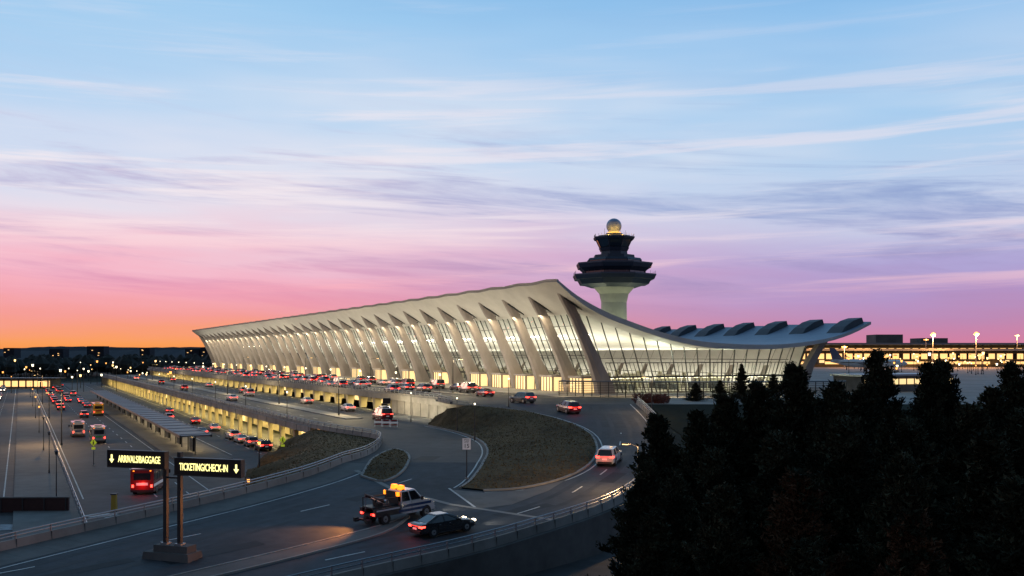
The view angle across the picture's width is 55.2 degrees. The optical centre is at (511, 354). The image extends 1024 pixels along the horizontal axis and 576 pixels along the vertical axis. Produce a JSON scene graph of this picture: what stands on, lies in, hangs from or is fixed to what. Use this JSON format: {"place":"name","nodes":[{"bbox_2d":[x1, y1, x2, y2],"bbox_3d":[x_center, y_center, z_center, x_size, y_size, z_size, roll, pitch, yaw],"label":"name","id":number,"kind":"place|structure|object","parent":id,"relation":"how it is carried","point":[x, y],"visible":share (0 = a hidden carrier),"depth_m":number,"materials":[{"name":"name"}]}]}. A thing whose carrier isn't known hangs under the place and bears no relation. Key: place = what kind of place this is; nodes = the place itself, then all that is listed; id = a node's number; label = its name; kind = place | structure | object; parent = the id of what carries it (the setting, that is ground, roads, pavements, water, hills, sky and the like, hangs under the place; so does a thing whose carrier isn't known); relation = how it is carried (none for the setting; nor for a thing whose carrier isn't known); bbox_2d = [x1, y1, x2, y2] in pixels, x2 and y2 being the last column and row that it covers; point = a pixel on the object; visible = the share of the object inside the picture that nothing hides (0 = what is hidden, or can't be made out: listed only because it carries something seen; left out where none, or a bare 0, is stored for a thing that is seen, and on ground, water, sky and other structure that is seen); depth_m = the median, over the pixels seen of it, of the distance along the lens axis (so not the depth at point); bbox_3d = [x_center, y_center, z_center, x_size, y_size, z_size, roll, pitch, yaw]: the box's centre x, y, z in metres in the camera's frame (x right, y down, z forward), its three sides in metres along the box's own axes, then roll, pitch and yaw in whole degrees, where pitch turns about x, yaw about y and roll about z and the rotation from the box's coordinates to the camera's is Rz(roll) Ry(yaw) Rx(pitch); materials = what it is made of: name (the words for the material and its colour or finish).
{"place":"outdoors","nodes":[
{"label":"outdoors","id":0,"kind":"place"},
{"bbox_2d":[0,346,199,350],"bbox_3d":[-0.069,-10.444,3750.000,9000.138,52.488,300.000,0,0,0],"label":"distant hills","id":1,"kind":"structure","parent":0,"point":[80,348],"depth_m":3704.99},
{"bbox_2d":[110,493,117,509],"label":"parking pay station","id":2,"kind":"object","parent":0,"point":[114,505],"visible":0.89,"depth_m":97.77,"materials":[{"name":"orange paint"}]},
{"bbox_2d":[3,346,270,357],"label":"distant office buildings","id":3,"kind":"structure","parent":0,"point":[98,351],"depth_m":2185.00,"materials":[{"name":"black"}]},
{"bbox_2d":[0,350,300,359],"bbox_3d":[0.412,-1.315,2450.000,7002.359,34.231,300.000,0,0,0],"label":"distant hills","id":4,"kind":"structure","parent":0,"point":[115,354],"depth_m":2387.57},
{"bbox_2d":[225,429,239,439],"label":"suv car","id":5,"kind":"object","parent":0,"point":[230,434],"visible":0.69,"depth_m":179.65,"materials":[{"name":"grey paint"}]},
{"bbox_2d":[243,436,258,446],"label":"suv car","id":6,"kind":"object","parent":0,"point":[249,440],"visible":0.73,"depth_m":165.23,"materials":[{"name":"grey paint"}]},
{"bbox_2d":[254,439,271,450],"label":"suv car","id":7,"kind":"object","parent":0,"point":[265,443],"visible":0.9,"depth_m":158.27,"materials":[{"name":"black paint"}]},
{"bbox_2d":[176,518,403,575],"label":"gore pavement","id":8,"kind":"structure","parent":0,"point":[249,562],"depth_m":65.31,"materials":[{"name":"concrete"}]},
{"bbox_2d":[108,374,485,461],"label":"level road","id":9,"kind":"structure","parent":0,"point":[416,437],"depth_m":154.19,"materials":[{"name":"grey asphalt"}]},
{"bbox_2d":[125,375,362,418],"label":"traffic island","id":10,"kind":"structure","parent":9,"relation":"on","point":[332,414],"depth_m":213.06,"materials":[{"name":"concrete"}]},
{"bbox_2d":[147,368,468,418],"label":"departures deck","id":11,"kind":"structure","parent":9,"relation":"on","point":[432,408],"depth_m":226.73,"materials":[{"name":"concrete"}]},
{"bbox_2d":[149,367,451,403],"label":"deck railing","id":12,"kind":"object","parent":11,"relation":"on","point":[439,397],"visible":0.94,"depth_m":217.43,"materials":[{"name":"concrete"}]},
{"bbox_2d":[372,407,392,420],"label":"passenger van","id":13,"kind":"object","parent":9,"relation":"on","point":[382,413],"visible":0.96,"depth_m":163.07,"materials":[{"name":"red paint"}]},
{"bbox_2d":[0,382,620,575],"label":"arrivals road","id":14,"kind":"structure","parent":0,"point":[99,482],"depth_m":151.48,"materials":[{"name":"grey asphalt"}]},
{"bbox_2d":[0,377,66,388],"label":"toll plaza building","id":15,"kind":"structure","parent":14,"relation":"on","point":[20,382],"depth_m":450.30,"materials":[{"name":"glass"}]},
{"bbox_2d":[0,496,70,512],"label":"road sign","id":16,"kind":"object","parent":14,"relation":"on","point":[41,503],"depth_m":96.91,"materials":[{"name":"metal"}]},
{"bbox_2d":[12,388,81,538],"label":"road","id":17,"kind":"structure","parent":14,"relation":"on","point":[33,477],"depth_m":128.39,"materials":[{"name":"grey asphalt"}]},
{"bbox_2d":[34,391,86,522],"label":"pedestrian railing","id":18,"kind":"object","parent":17,"relation":"on","point":[76,500],"visible":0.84,"depth_m":122.23,"materials":[{"name":"silver metal"}]},
{"bbox_2d":[69,420,84,436],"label":"shuttle bus","id":19,"kind":"object","parent":14,"relation":"on","point":[77,427],"visible":1,"depth_m":185.12,"materials":[{"name":"grey paint"}]},
{"bbox_2d":[89,402,103,415],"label":"airport bus","id":20,"kind":"object","parent":14,"relation":"on","point":[97,408],"visible":1,"depth_m":249.76,"materials":[{"name":"orange paint"}]},
{"bbox_2d":[88,424,105,442],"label":"shuttle bus","id":21,"kind":"object","parent":14,"relation":"on","point":[97,433],"visible":0.88,"depth_m":171.98,"materials":[{"name":"grey paint"}]},
{"bbox_2d":[65,384,232,459],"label":"bus platform","id":22,"kind":"structure","parent":14,"relation":"on","point":[157,440],"depth_m":187.12,"materials":[{"name":"concrete"}]},
{"bbox_2d":[90,390,211,454],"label":"bus shelter","id":23,"kind":"object","parent":22,"relation":"on","point":[178,429],"visible":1,"depth_m":189.84,"materials":[{"name":"grey metal"}]},
{"bbox_2d":[130,468,170,493],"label":"shuttle bus","id":24,"kind":"object","parent":14,"relation":"on","point":[146,480],"visible":0.77,"depth_m":108.84,"materials":[{"name":"red paint"}]},
{"bbox_2d":[243,428,377,486],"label":"grass embankment","id":25,"kind":"structure","parent":14,"relation":"on","point":[275,465],"depth_m":120.02,"materials":[{"name":"green plant"}]},
{"bbox_2d":[243,429,375,485],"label":"grass tufts","id":26,"kind":"object","parent":25,"relation":"on","point":[334,443],"visible":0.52,"depth_m":116.52,"materials":[{"name":"green plant"}]},
{"bbox_2d":[0,404,648,575],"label":"ramp road","id":27,"kind":"structure","parent":0,"point":[435,485],"depth_m":74.36,"materials":[{"name":"grey asphalt"}]},
{"bbox_2d":[42,558,133,575],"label":"asphalt patch","id":28,"kind":"object","parent":27,"relation":"on","point":[93,567],"visible":1,"depth_m":62.35,"materials":[{"name":"grey asphalt"}]},
{"bbox_2d":[107,449,244,562],"bbox_3d":[-22.091,9.965,64.500,10.390,7.185,1.600,0,0,18],"label":"overhead guide sign","id":29,"kind":"object","parent":27,"relation":"on","point":[180,551],"visible":1,"depth_m":64.27,"materials":[{"name":"metal"}]},
{"bbox_2d":[0,474,357,568],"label":"edge marking","id":30,"kind":"object","parent":27,"relation":"on","point":[173,525],"visible":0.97,"depth_m":72.30,"materials":[{"name":"paint"}]},
{"bbox_2d":[0,477,362,574],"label":"tyre wear","id":31,"kind":"object","parent":27,"relation":"on","point":[119,543],"visible":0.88,"depth_m":71.88,"materials":[{"name":"asphalt"}]},
{"bbox_2d":[0,462,366,565],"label":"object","id":32,"kind":"structure","parent":27,"relation":"on","point":[30,551],"depth_m":75.93,"materials":[{"name":"concrete"}]},
{"bbox_2d":[0,420,381,550],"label":"bridge parapet","id":33,"kind":"structure","parent":27,"relation":"on","point":[84,526],"depth_m":80.34,"materials":[{"name":"concrete"}]},
{"bbox_2d":[21,480,373,575],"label":"tyre wear","id":34,"kind":"object","parent":27,"relation":"on","point":[156,541],"visible":0.95,"depth_m":71.59,"materials":[{"name":"asphalt"}]},
{"bbox_2d":[163,541,263,563],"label":"asphalt patch","id":35,"kind":"object","parent":27,"relation":"on","point":[230,548],"visible":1,"depth_m":66.64,"materials":[{"name":"grey asphalt"}]},
{"bbox_2d":[66,466,427,575],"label":"tyre wear","id":36,"kind":"object","parent":27,"relation":"on","point":[302,511],"visible":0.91,"depth_m":76.96,"materials":[{"name":"asphalt"}]},
{"bbox_2d":[91,467,443,575],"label":"tyre wear","id":37,"kind":"object","parent":27,"relation":"on","point":[261,529],"visible":0.81,"depth_m":72.48,"materials":[{"name":"asphalt"}]},
{"bbox_2d":[346,490,384,501],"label":"asphalt patch","id":38,"kind":"object","parent":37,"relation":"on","point":[357,498],"visible":0.67,"depth_m":83.39,"materials":[{"name":"grey asphalt"}]},
{"bbox_2d":[169,516,407,575],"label":"kerb","id":39,"kind":"structure","parent":27,"relation":"on","point":[283,549],"depth_m":66.19,"materials":[{"name":"concrete"}]},
{"bbox_2d":[212,516,409,575],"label":"kerb","id":40,"kind":"structure","parent":27,"relation":"on","point":[319,550],"depth_m":65.66,"materials":[{"name":"concrete"}]},
{"bbox_2d":[360,448,409,481],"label":"kerb","id":41,"kind":"structure","parent":27,"relation":"on","point":[390,478],"depth_m":94.22,"materials":[{"name":"concrete"}]},
{"bbox_2d":[363,449,408,479],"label":"grass verge","id":42,"kind":"object","parent":41,"relation":"on","point":[379,461],"depth_m":97.35,"materials":[{"name":"green plant"}]},
{"bbox_2d":[353,484,434,524],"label":"tow truck","id":43,"kind":"object","parent":27,"relation":"on","point":[399,499],"visible":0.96,"depth_m":74.44,"materials":[{"name":"grey paint"}]},
{"bbox_2d":[408,511,475,537],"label":"sedan car","id":44,"kind":"object","parent":27,"relation":"on","point":[432,524],"visible":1,"depth_m":70.35,"materials":[{"name":"black paint"}]},
{"bbox_2d":[355,470,550,519],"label":"bridge joint","id":45,"kind":"object","parent":27,"relation":"on","point":[380,483],"visible":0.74,"depth_m":79.71,"materials":[{"name":"rubber"}]},
{"bbox_2d":[427,425,488,488],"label":"kerb","id":46,"kind":"structure","parent":27,"relation":"on","point":[485,457],"depth_m":112.02,"materials":[{"name":"concrete"}]},
{"bbox_2d":[462,438,470,478],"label":"speed limit sign","id":47,"kind":"object","parent":27,"relation":"on","point":[466,444],"visible":1,"depth_m":90.73,"materials":[{"name":"grey metal"}]},
{"bbox_2d":[353,404,601,543],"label":"tyre wear","id":48,"kind":"object","parent":27,"relation":"on","point":[599,432],"visible":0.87,"depth_m":80.14,"materials":[{"name":"rubber"}]},
{"bbox_2d":[356,404,614,548],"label":"tyre wear","id":49,"kind":"object","parent":27,"relation":"on","point":[611,442],"visible":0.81,"depth_m":85.66,"materials":[{"name":"rubber"}]},
{"bbox_2d":[372,404,632,555],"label":"tyre wear","id":50,"kind":"object","parent":27,"relation":"on","point":[623,462],"visible":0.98,"depth_m":80.51,"materials":[{"name":"rubber"}]},
{"bbox_2d":[454,480,564,507],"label":"paved apron","id":51,"kind":"object","parent":27,"relation":"on","point":[486,499],"visible":1,"depth_m":83.97,"materials":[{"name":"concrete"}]},
{"bbox_2d":[428,405,595,489],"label":"grass island","id":52,"kind":"structure","parent":27,"relation":"on","point":[446,418],"depth_m":113.84,"materials":[{"name":"green plant"}]},
{"bbox_2d":[431,405,596,487],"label":"grass tufts","id":53,"kind":"object","parent":52,"relation":"on","point":[540,445],"visible":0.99,"depth_m":111.28,"materials":[{"name":"green plant"}]},
{"bbox_2d":[386,404,646,560],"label":"tyre wear","id":54,"kind":"object","parent":27,"relation":"on","point":[627,477],"visible":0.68,"depth_m":79.41,"materials":[{"name":"rubber"}]},
{"bbox_2d":[492,503,555,516],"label":"asphalt patch","id":55,"kind":"object","parent":27,"relation":"on","point":[540,506],"visible":1,"depth_m":78.68,"materials":[{"name":"grey asphalt"}]},
{"bbox_2d":[475,405,597,490],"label":"kerb","id":56,"kind":"structure","parent":27,"relation":"on","point":[563,477],"depth_m":91.72,"materials":[{"name":"concrete"}]},
{"bbox_2d":[556,400,580,413],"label":"suv car","id":57,"kind":"object","parent":27,"relation":"on","point":[567,406],"visible":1,"depth_m":138.25,"materials":[{"name":"grey paint"}]},
{"bbox_2d":[595,446,621,465],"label":"suv car","id":58,"kind":"object","parent":27,"relation":"on","point":[612,455],"visible":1,"depth_m":97.58,"materials":[{"name":"grey paint"}]},
{"bbox_2d":[599,472,626,482],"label":"asphalt patch","id":59,"kind":"object","parent":27,"relation":"on","point":[613,477],"visible":1,"depth_m":91.97,"materials":[{"name":"grey asphalt"}]},
{"bbox_2d":[0,372,686,523],"bbox_3d":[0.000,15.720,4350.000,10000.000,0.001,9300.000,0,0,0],"label":"ground terrain","id":60,"kind":"structure","parent":0,"point":[93,378],"depth_m":386.08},
{"bbox_2d":[0,354,292,379],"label":"distant treeline","id":61,"kind":"object","parent":60,"relation":"on","point":[48,364],"visible":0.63,"depth_m":620.17,"materials":[{"name":"black plant"}]},
{"bbox_2d":[100,375,373,453],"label":"level deck","id":62,"kind":"structure","parent":60,"relation":"on","point":[271,424],"depth_m":225.47,"materials":[{"name":"concrete"}]},
{"bbox_2d":[102,373,313,426],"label":"deck railing","id":63,"kind":"object","parent":62,"relation":"on","point":[238,407],"visible":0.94,"depth_m":204.88,"materials":[{"name":"concrete"}]},
{"bbox_2d":[378,500,626,575],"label":"retaining wall","id":64,"kind":"structure","parent":60,"relation":"on","point":[565,544],"depth_m":70.11,"materials":[{"name":"concrete"}]},
{"bbox_2d":[288,396,655,575],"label":"bridge parapet","id":65,"kind":"structure","parent":64,"relation":"on","point":[392,565],"depth_m":66.27,"materials":[{"name":"concrete"}]},
{"bbox_2d":[587,458,666,575],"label":"conifer tree","id":66,"kind":"object","parent":60,"relation":"on","point":[645,497],"visible":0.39,"depth_m":46.72,"materials":[{"name":"green plant"}]},
{"bbox_2d":[596,410,683,567],"bbox_3d":[7.615,9.905,51.721,8.512,13.909,8.833,0,0,-20],"label":"conifer tree","id":67,"kind":"object","parent":60,"relation":"on","point":[659,448],"visible":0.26,"depth_m":51.66,"materials":[{"name":"green plant"}]},
{"bbox_2d":[621,473,703,575],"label":"conifer tree","id":68,"kind":"object","parent":60,"relation":"on","point":[675,504],"visible":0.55,"depth_m":42.67,"materials":[{"name":"green plant"}]},
{"bbox_2d":[666,427,687,452],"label":"grass bank","id":69,"kind":"structure","parent":60,"relation":"on","point":[677,439],"depth_m":127.27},
{"bbox_2d":[659,408,719,502],"bbox_3d":[9.606,9.665,50.337,8.984,13.871,8.430,0,0,-27],"label":"conifer tree","id":70,"kind":"object","parent":60,"relation":"on","point":[696,430],"visible":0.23,"depth_m":49.67,"materials":[{"name":"green plant"}]},
{"bbox_2d":[707,392,764,528],"bbox_3d":[11.776,9.456,53.666,9.789,14.843,10.158,0,0,-33],"label":"conifer tree","id":71,"kind":"object","parent":60,"relation":"on","point":[728,430],"visible":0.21,"depth_m":53.45,"materials":[{"name":"green plant"}]},
{"bbox_2d":[728,378,779,554],"bbox_3d":[13.482,9.106,54.893,9.789,15.570,10.158,0,0,34],"label":"conifer tree","id":72,"kind":"object","parent":60,"relation":"on","point":[756,405],"visible":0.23,"depth_m":54.45,"materials":[{"name":"green plant"}]},
{"bbox_2d":[738,360,821,530],"bbox_3d":[14.939,8.606,51.670,9.789,16.608,10.158,0,0,-27],"label":"conifer tree","id":73,"kind":"object","parent":60,"relation":"on","point":[796,415],"visible":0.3,"depth_m":51.57,"materials":[{"name":"green plant"}]},
{"bbox_2d":[735,429,838,573],"bbox_3d":[11.400,9.968,44.619,11.254,13.264,11.422,0,0,8],"label":"conifer tree","id":74,"kind":"object","parent":60,"relation":"on","point":[774,457],"visible":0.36,"depth_m":43.58,"materials":[{"name":"green plant"}]},
{"bbox_2d":[740,464,857,575],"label":"conifer tree","id":75,"kind":"object","parent":60,"relation":"on","point":[793,517],"visible":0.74,"depth_m":34.62,"materials":[{"name":"green plant"}]},
{"bbox_2d":[643,404,982,439],"bbox_3d":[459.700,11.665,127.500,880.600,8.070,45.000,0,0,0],"label":"grass bank","id":76,"kind":"structure","parent":60,"relation":"on","point":[675,414],"depth_m":146.08,"materials":[{"name":"green plant"}]},
{"bbox_2d":[804,379,873,553],"bbox_3d":[15.925,8.900,48.716,8.984,15.401,8.430,0,0,-14],"label":"conifer tree","id":77,"kind":"object","parent":60,"relation":"on","point":[834,402],"visible":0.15,"depth_m":48.78,"materials":[{"name":"green plant"}]},
{"bbox_2d":[846,388,885,466],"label":"conifer tree","id":78,"kind":"object","parent":60,"relation":"on","point":[859,404],"visible":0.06,"depth_m":54.55,"materials":[{"name":"green plant"}]},
{"bbox_2d":[848,381,884,450],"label":"conifer tree","id":79,"kind":"object","parent":60,"relation":"on","point":[872,392],"visible":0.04,"depth_m":57.68,"materials":[{"name":"green plant"}]},
{"bbox_2d":[856,348,910,422],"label":"conifer tree","id":80,"kind":"object","parent":60,"relation":"on","point":[880,377],"visible":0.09,"depth_m":59.52,"materials":[{"name":"green plant"}]},
{"bbox_2d":[871,504,950,575],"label":"conifer tree","id":81,"kind":"object","parent":60,"relation":"on","point":[915,555],"visible":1,"depth_m":29.68,"materials":[{"name":"green plant"}]},
{"bbox_2d":[908,360,952,465],"bbox_3d":[24.515,8.441,56.827,7.664,16.318,8.168,0,0,-30],"label":"conifer tree","id":82,"kind":"object","parent":60,"relation":"on","point":[931,400],"visible":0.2,"depth_m":56.55,"materials":[{"name":"green plant"}]},
{"bbox_2d":[934,358,966,449],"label":"conifer tree","id":83,"kind":"object","parent":60,"relation":"on","point":[944,372],"visible":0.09,"depth_m":59.47,"materials":[{"name":"green plant"}]},
{"bbox_2d":[976,384,1009,432],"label":"conifer tree","id":84,"kind":"object","parent":60,"relation":"on","point":[991,399],"visible":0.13,"depth_m":50.62,"materials":[{"name":"green plant"}]},
{"bbox_2d":[996,360,1023,415],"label":"conifer tree","id":85,"kind":"object","parent":60,"relation":"on","point":[1012,384],"visible":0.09,"depth_m":55.62,"materials":[{"name":"green plant"}]},
{"bbox_2d":[160,368,640,403],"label":"departures road","id":86,"kind":"structure","parent":0,"point":[499,398],"depth_m":169.64,"materials":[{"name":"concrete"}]},
{"bbox_2d":[415,383,431,391],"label":"suv car","id":87,"kind":"object","parent":86,"relation":"on","point":[422,387],"visible":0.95,"depth_m":196.97,"materials":[{"name":"grey paint"}]},
{"bbox_2d":[429,379,444,388],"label":"passenger van","id":88,"kind":"object","parent":86,"relation":"on","point":[437,383],"visible":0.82,"depth_m":217.78,"materials":[{"name":"grey paint"}]},
{"bbox_2d":[458,382,476,392],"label":"passenger van","id":89,"kind":"object","parent":86,"relation":"on","point":[466,387],"visible":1,"depth_m":194.07,"materials":[{"name":"grey paint"}]},
{"bbox_2d":[475,388,494,396],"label":"sedan car","id":90,"kind":"object","parent":86,"relation":"on","point":[483,392],"visible":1,"depth_m":176.54,"materials":[{"name":"red paint"}]},
{"bbox_2d":[509,392,535,403],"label":"suv car","id":91,"kind":"object","parent":86,"relation":"on","point":[524,397],"visible":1,"depth_m":152.61,"materials":[{"name":"grey paint"}]},
{"bbox_2d":[208,368,639,397],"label":"terminal pavement","id":92,"kind":"structure","parent":0,"point":[534,391],"depth_m":195.22,"materials":[{"name":"concrete"}]},
{"bbox_2d":[0,0,1023,348],"label":"sky","id":93,"kind":"structure","parent":0,"point":[170,169],"materials":[{"name":"blue"}]},
{"bbox_2d":[573,218,655,319],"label":"control tower","id":94,"kind":"structure","parent":0,"point":[613,274],"depth_m":339.90,"materials":[{"name":"concrete"}]},
{"bbox_2d":[626,367,1022,403],"bbox_3d":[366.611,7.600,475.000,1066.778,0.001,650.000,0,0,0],"label":"apron pavement","id":95,"kind":"structure","parent":0,"point":[972,385],"depth_m":276.90,"materials":[{"name":"concrete"}]},
{"bbox_2d":[192,279,870,393],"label":"airport terminal","id":96,"kind":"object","parent":95,"relation":"on","point":[547,334],"visible":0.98,"depth_m":235.84,"materials":[{"name":"concrete"}]},
{"bbox_2d":[631,393,669,403],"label":"shrub bed","id":97,"kind":"object","parent":95,"relation":"on","point":[658,398],"visible":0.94,"depth_m":152.41,"materials":[{"name":"red plant"}]},
{"bbox_2d":[682,383,708,400],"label":"conifer tree","id":98,"kind":"object","parent":95,"relation":"on","point":[696,395],"visible":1,"depth_m":159.66,"materials":[{"name":"green plant"}]},
{"bbox_2d":[559,380,845,397],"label":"plaza fence","id":99,"kind":"object","parent":95,"relation":"on","point":[651,387],"visible":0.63,"depth_m":172.37,"materials":[{"name":"grey metal"}]},
{"bbox_2d":[708,380,729,400],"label":"conifer tree","id":100,"kind":"object","parent":95,"relation":"on","point":[719,388],"visible":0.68,"depth_m":159.72,"materials":[{"name":"green plant"}]},
{"bbox_2d":[727,364,749,401],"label":"conifer tree","id":101,"kind":"object","parent":95,"relation":"on","point":[740,383],"visible":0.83,"depth_m":157.76,"materials":[{"name":"green plant"}]},
{"bbox_2d":[765,374,782,399],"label":"conifer tree","id":102,"kind":"object","parent":95,"relation":"on","point":[773,382],"visible":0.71,"depth_m":160.72,"materials":[{"name":"green plant"}]},
{"bbox_2d":[829,348,907,371],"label":"airliner","id":103,"kind":"object","parent":95,"relation":"on","point":[837,358],"visible":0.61,"depth_m":441.74,"materials":[{"name":"grey paint"}]},
{"bbox_2d":[801,349,1023,366],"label":"airport concourse","id":104,"kind":"structure","parent":95,"relation":"on","point":[908,356],"depth_m":619.65,"materials":[{"name":"glass"}]},
{"bbox_2d":[807,334,1023,348],"bbox_3d":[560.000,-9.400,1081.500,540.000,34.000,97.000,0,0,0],"label":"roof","id":105,"kind":"structure","parent":104,"relation":"attached to","point":[887,341],"depth_m":1070.00,"materials":[{"name":"metal"}]},
{"bbox_2d":[830,373,957,391],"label":"ground service building","id":106,"kind":"structure","parent":0,"point":[907,381],"depth_m":200.43,"materials":[{"name":"concrete"}]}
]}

